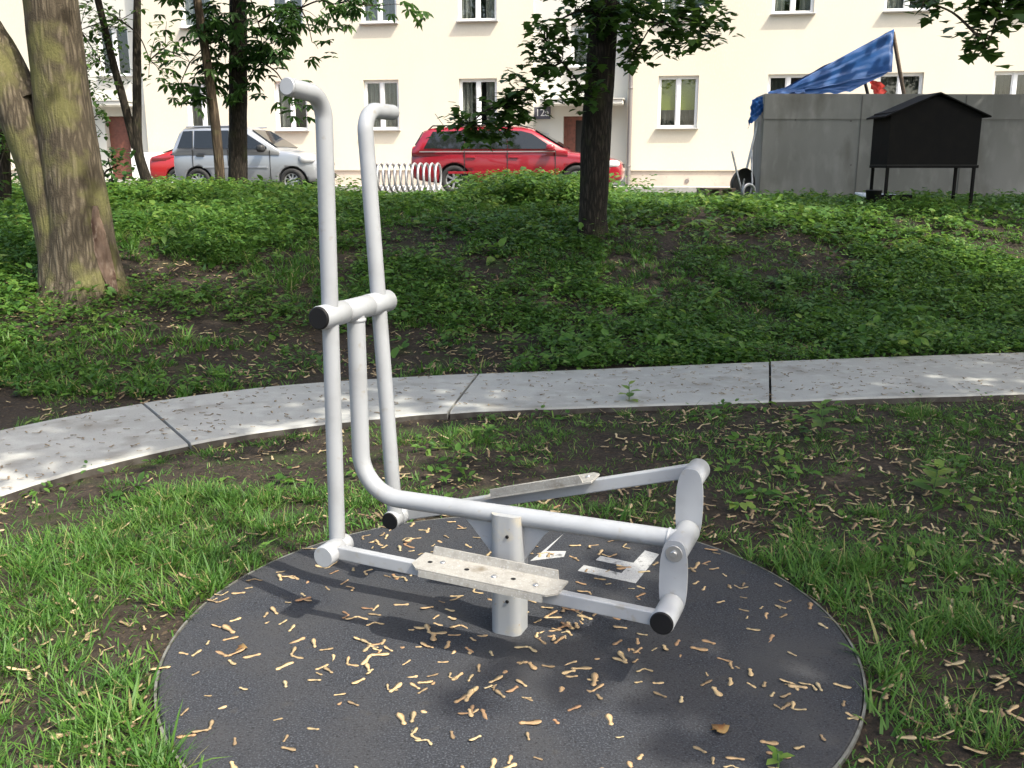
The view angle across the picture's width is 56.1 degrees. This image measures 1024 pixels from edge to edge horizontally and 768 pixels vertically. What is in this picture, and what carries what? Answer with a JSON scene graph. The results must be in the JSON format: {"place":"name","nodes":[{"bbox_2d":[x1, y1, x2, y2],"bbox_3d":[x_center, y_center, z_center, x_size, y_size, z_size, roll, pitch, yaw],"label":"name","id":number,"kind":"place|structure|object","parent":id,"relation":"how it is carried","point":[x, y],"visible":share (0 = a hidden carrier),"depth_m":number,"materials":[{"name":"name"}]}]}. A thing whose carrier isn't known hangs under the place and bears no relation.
{"place":"outdoors","nodes":[
{"label":"outdoors","id":0,"kind":"place"},
{"bbox_2d":[0,201,1023,767],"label":"ground","id":1,"kind":"structure","parent":0,"point":[12,409],"depth_m":5.25,"materials":[{"name":"plant"}]},
{"bbox_2d":[0,127,19,203],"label":"tree","id":2,"kind":"object","parent":1,"relation":"on","point":[6,160],"visible":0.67,"depth_m":12.62,"materials":[{"name":"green plant"}]},
{"bbox_2d":[0,0,132,310],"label":"tree","id":3,"kind":"object","parent":1,"relation":"on","point":[47,124],"visible":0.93,"depth_m":8.11,"materials":[{"name":"brown plant"}]},
{"bbox_2d":[100,147,144,199],"bbox_3d":[-5.900,-3.069,14.003,0.940,1.070,0.758,0,13,0],"label":"shrub","id":4,"kind":"object","parent":1,"relation":"on","point":[114,161],"visible":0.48,"depth_m":13.94,"materials":[{"name":"green plant"}]},
{"bbox_2d":[79,0,185,185],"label":"tree","id":5,"kind":"object","parent":1,"relation":"on","point":[133,122],"visible":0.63,"depth_m":14.43,"materials":[{"name":"green plant"}]},
{"bbox_2d":[154,0,224,182],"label":"tree","id":6,"kind":"object","parent":1,"relation":"on","point":[219,168],"visible":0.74,"depth_m":15.32,"materials":[{"name":"brown plant"}]},
{"bbox_2d":[246,271,271,297],"bbox_3d":[-2.304,-0.896,8.766,0.260,0.266,0.238,0,13,0],"label":"weed plant","id":7,"kind":"object","parent":1,"relation":"on","point":[259,282],"visible":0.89,"depth_m":8.77,"materials":[{"name":"green plant"}]},
{"bbox_2d":[153,0,433,188],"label":"tree","id":8,"kind":"object","parent":1,"relation":"on","point":[234,29],"visible":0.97,"depth_m":15.28,"materials":[{"name":"green plant"}]},
{"bbox_2d":[154,517,866,767],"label":"rubber mat","id":9,"kind":"object","parent":1,"relation":"on","point":[670,730],"visible":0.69,"depth_m":3.00,"materials":[{"name":"rubber"}]},
{"bbox_2d":[150,666,170,669],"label":"maple seed","id":10,"kind":"object","parent":9,"relation":"on","point":[153,668],"visible":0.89,"depth_m":3.02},
{"bbox_2d":[176,733,195,737],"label":"maple seed","id":11,"kind":"object","parent":9,"relation":"on","point":[193,734],"visible":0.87,"depth_m":2.66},
{"bbox_2d":[222,624,234,633],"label":"maple seed","id":12,"kind":"object","parent":9,"relation":"on","point":[227,627],"visible":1,"depth_m":3.27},
{"bbox_2d":[215,648,244,656],"bbox_3d":[-0.919,0.871,3.113,0.100,0.005,0.051,-4,14,9],"label":"maple seed","id":13,"kind":"object","parent":9,"relation":"on","point":[227,655],"visible":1,"depth_m":3.11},
{"bbox_2d":[229,761,237,767],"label":"maple seed","id":14,"kind":"object","parent":9,"relation":"on","point":[232,764],"visible":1,"depth_m":2.53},
{"bbox_2d":[236,643,246,650],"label":"dead leaf","id":15,"kind":"object","parent":9,"relation":"on","point":[243,645],"visible":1,"depth_m":3.14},
{"bbox_2d":[243,653,260,657],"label":"maple seed","id":16,"kind":"object","parent":9,"relation":"on","point":[250,656],"visible":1,"depth_m":3.10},
{"bbox_2d":[270,606,278,613],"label":"maple seed","id":17,"kind":"object","parent":9,"relation":"on","point":[272,608],"visible":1,"depth_m":3.41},
{"bbox_2d":[275,661,293,669],"bbox_3d":[-0.721,0.889,3.036,0.022,0.005,0.069,11,17,40],"label":"maple seed","id":18,"kind":"object","parent":9,"relation":"on","point":[283,665],"visible":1,"depth_m":3.04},
{"bbox_2d":[288,637,304,643],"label":"maple seed","id":19,"kind":"object","parent":9,"relation":"on","point":[299,639],"visible":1,"depth_m":3.19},
{"bbox_2d":[311,638,315,647],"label":"maple seed","id":20,"kind":"object","parent":9,"relation":"on","point":[313,641],"visible":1,"depth_m":3.17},
{"bbox_2d":[346,656,358,666],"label":"maple seed","id":21,"kind":"object","parent":9,"relation":"on","point":[348,659],"visible":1,"depth_m":3.05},
{"bbox_2d":[345,616,367,619],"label":"maple seed","id":22,"kind":"object","parent":9,"relation":"on","point":[365,618],"visible":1,"depth_m":3.35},
{"bbox_2d":[352,678,364,683],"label":"maple seed","id":23,"kind":"object","parent":9,"relation":"on","point":[356,681],"visible":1,"depth_m":2.94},
{"bbox_2d":[364,663,370,670],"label":"maple seed","id":24,"kind":"object","parent":9,"relation":"on","point":[367,665],"visible":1,"depth_m":3.02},
{"bbox_2d":[360,652,388,664],"bbox_3d":[-0.448,0.878,3.086,0.104,0.006,0.046,-13,20,-34],"label":"maple seed","id":25,"kind":"object","parent":9,"relation":"on","point":[364,661],"visible":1,"depth_m":3.09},
{"bbox_2d":[388,682,401,691],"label":"maple seed","id":26,"kind":"object","parent":9,"relation":"on","point":[398,685],"visible":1,"depth_m":2.91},
{"bbox_2d":[395,712,406,724],"bbox_3d":[-0.317,0.955,2.741,0.026,0.005,0.065,-2,13,-15],"label":"maple seed","id":27,"kind":"object","parent":9,"relation":"on","point":[400,716],"visible":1,"depth_m":2.75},
{"bbox_2d":[417,680,432,683],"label":"maple seed","id":28,"kind":"object","parent":9,"relation":"on","point":[427,681],"visible":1,"depth_m":2.93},
{"bbox_2d":[430,633,436,640],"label":"maple seed","id":29,"kind":"object","parent":9,"relation":"on","point":[433,637],"visible":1,"depth_m":3.20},
{"bbox_2d":[424,624,446,633],"bbox_3d":[-0.268,0.837,3.259,0.097,0.007,0.042,9,15,34],"label":"maple seed","id":30,"kind":"object","parent":9,"relation":"on","point":[427,626],"visible":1,"depth_m":3.25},
{"bbox_2d":[451,672,463,679],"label":"maple seed","id":31,"kind":"object","parent":9,"relation":"on","point":[459,675],"visible":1,"depth_m":2.97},
{"bbox_2d":[454,693,470,702],"bbox_3d":[-0.147,0.931,2.846,0.021,0.005,0.066,13,19,42],"label":"maple seed","id":32,"kind":"object","parent":9,"relation":"on","point":[462,697],"visible":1,"depth_m":2.84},
{"bbox_2d":[458,705,473,713],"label":"maple seed","id":33,"kind":"object","parent":9,"relation":"on","point":[471,707],"visible":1,"depth_m":2.78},
{"bbox_2d":[464,689,473,701],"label":"maple seed","id":34,"kind":"object","parent":9,"relation":"on","point":[469,692],"visible":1,"depth_m":2.86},
{"bbox_2d":[480,709,486,718],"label":"maple seed","id":35,"kind":"object","parent":9,"relation":"on","point":[484,714],"visible":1,"depth_m":2.77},
{"bbox_2d":[490,758,496,767],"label":"maple seed","id":36,"kind":"object","parent":9,"relation":"on","point":[493,761],"visible":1,"depth_m":2.54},
{"bbox_2d":[279,77,709,636],"bbox_3d":[-0.008,-0.038,3.091,1.246,1.799,0.710,5,14,22],"label":"exercise machine","id":37,"kind":"object","parent":9,"relation":"on","point":[509,577],"visible":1,"depth_m":3.16,"materials":[{"name":"paint"}]},
{"bbox_2d":[488,675,502,682],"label":"maple seed","id":38,"kind":"object","parent":9,"relation":"on","point":[497,678],"visible":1,"depth_m":2.95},
{"bbox_2d":[501,763,516,767],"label":"maple seed","id":39,"kind":"object","parent":9,"relation":"on","point":[512,765],"visible":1,"depth_m":2.52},
{"bbox_2d":[507,755,512,763],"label":"maple seed","id":40,"kind":"object","parent":9,"relation":"on","point":[510,757],"visible":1,"depth_m":2.56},
{"bbox_2d":[505,686,518,691],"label":"maple seed","id":41,"kind":"object","parent":9,"relation":"on","point":[511,689],"visible":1,"depth_m":2.89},
{"bbox_2d":[517,661,536,669],"bbox_3d":[0.043,0.887,3.043,0.097,0.006,0.042,7,15,29],"label":"maple seed","id":42,"kind":"object","parent":9,"relation":"on","point":[532,666],"visible":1,"depth_m":3.03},
{"bbox_2d":[518,719,541,724],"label":"maple seed","id":43,"kind":"object","parent":9,"relation":"on","point":[535,721],"visible":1,"depth_m":2.72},
{"bbox_2d":[553,636,564,643],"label":"maple seed","id":44,"kind":"object","parent":9,"relation":"on","point":[559,639],"visible":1,"depth_m":3.19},
{"bbox_2d":[561,669,575,674],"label":"maple seed","id":45,"kind":"object","parent":9,"relation":"on","point":[567,671],"visible":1,"depth_m":3.00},
{"bbox_2d":[567,705,580,710],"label":"maple seed","id":46,"kind":"object","parent":9,"relation":"on","point":[575,707],"visible":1,"depth_m":2.79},
{"bbox_2d":[571,666,591,669],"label":"maple seed","id":47,"kind":"object","parent":9,"relation":"on","point":[584,667],"visible":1,"depth_m":3.02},
{"bbox_2d":[577,614,591,619],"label":"maple seed","id":48,"kind":"object","parent":9,"relation":"on","point":[584,616],"visible":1,"depth_m":3.36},
{"bbox_2d":[591,672,597,685],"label":"maple seed","id":49,"kind":"object","parent":9,"relation":"on","point":[594,676],"visible":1,"depth_m":2.95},
{"bbox_2d":[587,683,603,691],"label":"maple seed","id":50,"kind":"object","parent":9,"relation":"on","point":[597,687],"visible":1,"depth_m":2.90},
{"bbox_2d":[604,713,613,724],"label":"maple seed","id":51,"kind":"object","parent":9,"relation":"on","point":[608,717],"visible":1,"depth_m":2.75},
{"bbox_2d":[612,657,627,662],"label":"maple seed","id":52,"kind":"object","parent":9,"relation":"on","point":[617,658],"visible":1,"depth_m":3.07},
{"bbox_2d":[617,651,626,660],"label":"maple seed","id":53,"kind":"object","parent":9,"relation":"on","point":[621,654],"visible":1,"depth_m":3.09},
{"bbox_2d":[690,646,707,650],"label":"maple seed","id":54,"kind":"object","parent":9,"relation":"on","point":[700,649],"visible":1,"depth_m":3.13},
{"bbox_2d":[711,686,722,695],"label":"maple seed","id":55,"kind":"object","parent":9,"relation":"on","point":[716,692],"visible":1,"depth_m":2.88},
{"bbox_2d":[711,723,729,733],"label":"dead leaf","id":56,"kind":"object","parent":9,"relation":"on","point":[722,729],"visible":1,"depth_m":2.68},
{"bbox_2d":[728,677,732,685],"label":"maple seed","id":57,"kind":"object","parent":9,"relation":"on","point":[730,682],"visible":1,"depth_m":2.94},
{"bbox_2d":[725,756,744,759],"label":"maple seed","id":58,"kind":"object","parent":9,"relation":"on","point":[729,757],"visible":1,"depth_m":2.56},
{"bbox_2d":[748,668,753,675],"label":"maple seed","id":59,"kind":"object","parent":9,"relation":"on","point":[750,673],"visible":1,"depth_m":2.99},
{"bbox_2d":[760,740,778,744],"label":"maple seed","id":60,"kind":"object","parent":9,"relation":"on","point":[770,742],"visible":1,"depth_m":2.63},
{"bbox_2d":[788,684,807,688],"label":"maple seed","id":61,"kind":"object","parent":9,"relation":"on","point":[797,686],"visible":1,"depth_m":2.91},
{"bbox_2d":[833,683,851,688],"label":"maple seed","id":62,"kind":"object","parent":9,"relation":"on","point":[845,686],"visible":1,"depth_m":2.92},
{"bbox_2d":[0,166,1023,630],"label":"ground cover","id":63,"kind":"object","parent":1,"relation":"on","point":[522,188],"visible":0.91,"depth_m":9.56,"materials":[{"name":"green plant"}]},
{"bbox_2d":[855,192,899,197],"bbox_3d":[5.596,-2.833,14.483,0.720,0.031,0.400,2,19,-6],"label":"white board","id":64,"kind":"object","parent":63,"relation":"on","point":[861,194],"visible":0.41,"depth_m":14.53,"materials":[{"name":"white plastic"}]},
{"bbox_2d":[0,0,1023,185],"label":"apartment building","id":65,"kind":"structure","parent":1,"relation":"on","point":[683,120],"depth_m":25.70,"materials":[{"name":"beige paint"}]},
{"bbox_2d":[98,26,131,76],"bbox_3d":[-11.406,-9.634,27.887,1.262,1.664,0.870,2,13,9],"label":"window","id":66,"kind":"structure","parent":65,"relation":"in","point":[123,38],"depth_m":28.17,"materials":[{"name":"glass"}]},
{"bbox_2d":[108,117,131,178],"bbox_3d":[-11.519,-6.863,28.412,0.752,2.023,0.130,2,13,9],"label":"door","id":67,"kind":"structure","parent":65,"relation":"in","point":[119,138],"depth_m":28.35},
{"bbox_2d":[178,0,209,28],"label":"window","id":68,"kind":"structure","parent":65,"relation":"in","point":[187,23],"depth_m":26.90,"materials":[{"name":"white plastic"}]},
{"bbox_2d":[188,83,210,125],"bbox_3d":[-8.762,-7.907,27.416,0.904,1.325,0.197,2,13,9],"label":"window","id":69,"kind":"structure","parent":65,"relation":"in","point":[195,120],"depth_m":27.48,"materials":[{"name":"white plastic"}]},
{"bbox_2d":[271,0,302,26],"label":"window","id":70,"kind":"structure","parent":65,"relation":"in","point":[299,2],"depth_m":26.45,"materials":[{"name":"white plastic"}]},
{"bbox_2d":[273,82,308,131],"bbox_3d":[-6.128,-7.841,27.127,1.238,1.625,0.870,2,13,9],"label":"window","id":71,"kind":"structure","parent":65,"relation":"in","point":[284,125],"depth_m":27.10,"materials":[{"name":"white plastic"}]},
{"bbox_2d":[358,0,397,24],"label":"window","id":72,"kind":"structure","parent":65,"relation":"in","point":[381,18],"depth_m":26.06,"materials":[{"name":"white plastic"}]},
{"bbox_2d":[364,80,400,130],"bbox_3d":[-3.583,-7.681,26.514,1.076,1.363,0.414,2,13,9],"label":"window","id":73,"kind":"structure","parent":65,"relation":"in","point":[376,91],"depth_m":26.58,"materials":[{"name":"white plastic"}]},
{"bbox_2d":[456,0,497,22],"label":"window","id":74,"kind":"structure","parent":65,"relation":"in","point":[469,10],"depth_m":25.68,"materials":[{"name":"white plastic"}]},
{"bbox_2d":[460,79,496,124],"bbox_3d":[-0.859,-7.680,26.421,1.349,1.625,0.653,2,13,9],"label":"window","id":75,"kind":"structure","parent":65,"relation":"in","point":[470,89],"depth_m":26.20,"materials":[{"name":"white plastic"}]},
{"bbox_2d":[569,25,587,68],"bbox_3d":[2.095,-9.066,25.823,1.258,1.386,0.870,2,13,9],"label":"window","id":76,"kind":"structure","parent":65,"relation":"in","point":[577,56],"depth_m":26.18,"materials":[{"name":"glass"}]},
{"bbox_2d":[656,76,698,129],"bbox_3d":[4.406,-7.470,25.501,1.336,1.625,0.870,2,13,9],"label":"window","id":77,"kind":"structure","parent":65,"relation":"in","point":[677,95],"depth_m":25.35,"materials":[{"name":"white plastic"}]},
{"bbox_2d":[662,0,701,16],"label":"window","id":78,"kind":"structure","parent":65,"relation":"in","point":[672,4],"depth_m":24.93,"materials":[{"name":"white plastic"}]},
{"bbox_2d":[767,74,807,93],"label":"window","id":79,"kind":"structure","parent":65,"relation":"in","point":[775,82],"depth_m":24.86,"materials":[{"name":"white plastic"}]},
{"bbox_2d":[770,0,815,14],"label":"window","id":80,"kind":"structure","parent":65,"relation":"in","point":[779,7],"depth_m":24.43,"materials":[{"name":"white plastic"}]},
{"bbox_2d":[878,73,922,93],"bbox_3d":[9.858,-7.251,24.542,1.087,1.325,0.199,2,13,9],"label":"window","id":81,"kind":"structure","parent":65,"relation":"in","point":[912,81],"depth_m":24.45,"materials":[{"name":"white plastic"}]},
{"bbox_2d":[882,0,929,12],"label":"window","id":82,"kind":"structure","parent":65,"relation":"in","point":[891,6],"depth_m":24.03,"materials":[{"name":"white plastic"}]},
{"bbox_2d":[992,71,1023,93],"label":"window","id":83,"kind":"structure","parent":65,"relation":"in","point":[1005,82],"depth_m":24.07,"materials":[{"name":"white plastic"}]},
{"bbox_2d":[0,204,1023,767],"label":"leaf litter","id":84,"kind":"object","parent":1,"relation":"on","point":[862,760],"visible":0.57,"depth_m":4.53,"materials":[{"name":"plant"}]},
{"bbox_2d":[426,0,744,242],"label":"tree","id":85,"kind":"object","parent":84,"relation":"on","point":[603,19],"visible":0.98,"depth_m":10.48,"materials":[{"name":"green plant"}]},
{"bbox_2d":[502,325,525,346],"bbox_3d":[0.026,-0.363,7.966,0.251,0.244,0.218,0,13,0],"label":"weed plant","id":86,"kind":"object","parent":1,"relation":"on","point":[513,336],"visible":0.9,"depth_m":7.98,"materials":[{"name":"green plant"}]},
{"bbox_2d":[696,188,735,194],"bbox_3d":[3.372,-3.189,15.889,0.520,0.109,0.460,-2,13,-8],"label":"wooden pallet","id":87,"kind":"object","parent":1,"relation":"on","point":[713,190],"visible":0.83,"depth_m":15.70,"materials":[{"name":"brown wood"}]},
{"bbox_2d":[713,225,735,243],"bbox_3d":[2.444,-1.682,11.094,0.283,0.309,0.319,0,13,0],"label":"weed plant","id":88,"kind":"object","parent":1,"relation":"on","point":[724,234],"visible":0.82,"depth_m":11.10,"materials":[{"name":"green plant"}]},
{"bbox_2d":[730,151,755,195],"bbox_3d":[3.966,-3.557,16.444,0.495,0.843,0.348,-7,15,-28],"label":"wheelbarrow","id":89,"kind":"object","parent":1,"relation":"on","point":[740,175],"visible":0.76,"depth_m":16.49,"materials":[{"name":"grey"}]},
{"bbox_2d":[741,122,758,186],"bbox_3d":[4.117,-3.961,16.610,0.336,1.124,0.043,-8,15,-30],"label":"leaning pole","id":90,"kind":"object","parent":1,"relation":"on","point":[751,148],"visible":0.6,"depth_m":16.58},
{"bbox_2d":[766,745,793,767],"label":"weed plant","id":91,"kind":"object","parent":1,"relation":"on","point":[778,756],"visible":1,"depth_m":2.52,"materials":[{"name":"green plant"}]},
{"bbox_2d":[779,277,800,295],"bbox_3d":[2.779,-0.943,9.641,0.248,0.246,0.273,0,13,0],"label":"weed plant","id":92,"kind":"object","parent":1,"relation":"on","point":[789,278],"visible":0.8,"depth_m":9.66,"materials":[{"name":"green plant"}]},
{"bbox_2d":[802,399,844,435],"bbox_3d":[1.811,0.213,5.589,0.230,0.244,0.251,0,13,0],"label":"weed plant","id":93,"kind":"object","parent":1,"relation":"on","point":[819,421],"visible":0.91,"depth_m":5.58,"materials":[{"name":"green plant"}]},
{"bbox_2d":[865,190,882,205],"bbox_3d":[5.287,-2.718,14.047,0.244,0.240,0.244,0,13,0],"label":"bucket","id":94,"kind":"object","parent":1,"relation":"on","point":[870,194],"visible":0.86,"depth_m":13.96,"materials":[{"name":"black"}]},
{"bbox_2d":[753,94,1023,196],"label":"concrete wall","id":95,"kind":"structure","parent":1,"relation":"on","point":[819,143],"depth_m":16.58,"materials":[{"name":"grey"}]},
{"bbox_2d":[748,29,893,127],"bbox_3d":[5.505,-5.411,17.215,3.082,1.681,1.640,-2,13,-7],"label":"tarpaulin","id":96,"kind":"object","parent":95,"relation":"on","point":[872,60],"visible":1,"depth_m":16.51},
{"bbox_2d":[864,83,868,93],"bbox_3d":[6.465,-5.433,17.531,0.154,0.316,0.057,0,13,0],"label":"tarpaulin pole","id":97,"kind":"object","parent":95,"relation":"on","point":[866,88],"visible":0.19,"depth_m":17.52,"materials":[{"name":"black"}]},
{"bbox_2d":[870,80,886,93],"bbox_3d":[6.566,-5.331,17.235,0.346,0.313,0.156,-4,13,-16],"label":"red cloth","id":98,"kind":"object","parent":95,"relation":"on","point":[877,87],"visible":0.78,"depth_m":17.25,"materials":[{"name":"red"}]},
{"bbox_2d":[893,32,905,93],"bbox_3d":[6.745,-5.588,16.752,0.375,1.062,0.069,-2,13,-9],"label":"tarpaulin pole","id":99,"kind":"object","parent":95,"relation":"on","point":[899,68],"visible":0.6,"depth_m":16.73,"materials":[{"name":"brown wood"}]},
{"bbox_2d":[881,195,911,202],"bbox_3d":[5.661,-2.705,14.153,0.362,0.166,0.262,0,13,0],"label":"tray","id":100,"kind":"object","parent":1,"relation":"on","point":[901,198],"visible":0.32,"depth_m":14.02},
{"bbox_2d":[866,92,991,205],"bbox_3d":[5.972,-3.319,13.921,1.481,1.704,0.760,0,13,0],"label":"gabled box","id":101,"kind":"object","parent":1,"relation":"on","point":[938,130],"visible":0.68,"depth_m":13.58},
{"bbox_2d":[905,459,961,498],"bbox_3d":[2.012,0.474,4.569,0.231,0.214,0.251,0,13,0],"label":"weed plant","id":102,"kind":"object","parent":1,"relation":"on","point":[936,480],"visible":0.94,"depth_m":4.59,"materials":[{"name":"green plant"}]},
{"bbox_2d":[902,0,1023,68],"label":"tree","id":103,"kind":"object","parent":1,"relation":"on","point":[976,15],"visible":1,"depth_m":8.50,"materials":[{"name":"green plant"}]},
{"bbox_2d":[962,746,987,753],"bbox_3d":[1.245,0.984,2.580,0.025,0.006,0.064,-2,7,-41],"label":"maple seed","id":104,"kind":"object","parent":1,"relation":"on","point":[977,751],"visible":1,"depth_m":2.58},
{"bbox_2d":[1005,704,1023,720],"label":"maple seed","id":105,"kind":"object","parent":1,"relation":"on","point":[1011,708],"visible":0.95,"depth_m":2.77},
{"bbox_2d":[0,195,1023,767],"bbox_3d":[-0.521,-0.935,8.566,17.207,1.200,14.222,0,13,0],"label":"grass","id":106,"kind":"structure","parent":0,"point":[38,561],"depth_m":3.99,"materials":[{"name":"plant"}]},
{"bbox_2d":[0,352,1023,505],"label":"path","id":107,"kind":"structure","parent":0,"point":[18,454],"depth_m":6.41,"materials":[{"name":"concrete"}]},
{"bbox_2d":[619,380,641,401],"bbox_3d":[0.790,0.070,6.374,0.152,0.178,0.177,5,14,21],"label":"weed plant","id":108,"kind":"object","parent":107,"relation":"on","point":[629,394],"visible":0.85,"depth_m":6.36,"materials":[{"name":"green plant"}]},
{"bbox_2d":[337,190,694,193],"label":"road","id":109,"kind":"structure","parent":0,"point":[623,191],"depth_m":24.15,"materials":[{"name":"asphalt"}]},
{"bbox_2d":[150,149,265,188],"bbox_3d":[-7.258,-5.691,24.992,3.964,1.280,1.918,2,13,9],"label":"red hatchback","id":110,"kind":"object","parent":109,"relation":"on","point":[161,165],"visible":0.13,"depth_m":24.49,"materials":[{"name":"red paint"}]},
{"bbox_2d":[172,125,336,190],"bbox_3d":[-6.098,-5.380,23.005,3.579,1.558,2.000,2,13,9],"label":"city car","id":111,"kind":"object","parent":109,"relation":"on","point":[271,154],"visible":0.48,"depth_m":22.32,"materials":[{"name":"silver metal"}]},
{"bbox_2d":[376,162,441,194],"bbox_3d":[-2.290,-4.451,20.834,1.736,0.701,0.583,2,13,9],"label":"bicycle rack","id":112,"kind":"object","parent":109,"relation":"on","point":[406,176],"visible":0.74,"depth_m":20.64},
{"bbox_2d":[251,186,729,191],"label":"kerb","id":113,"kind":"structure","parent":109,"relation":"on","point":[688,189],"depth_m":24.20,"materials":[{"name":"concrete"}]},
{"bbox_2d":[411,114,624,192],"bbox_3d":[0.186,-5.354,22.302,4.851,1.820,2.203,2,13,9],"label":"estate car","id":114,"kind":"object","parent":109,"relation":"on","point":[532,149],"visible":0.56,"depth_m":21.59,"materials":[{"name":"red paint"}]},
{"bbox_2d":[335,185,729,186],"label":"pavement","id":115,"kind":"structure","parent":0,"point":[614,186],"depth_m":25.19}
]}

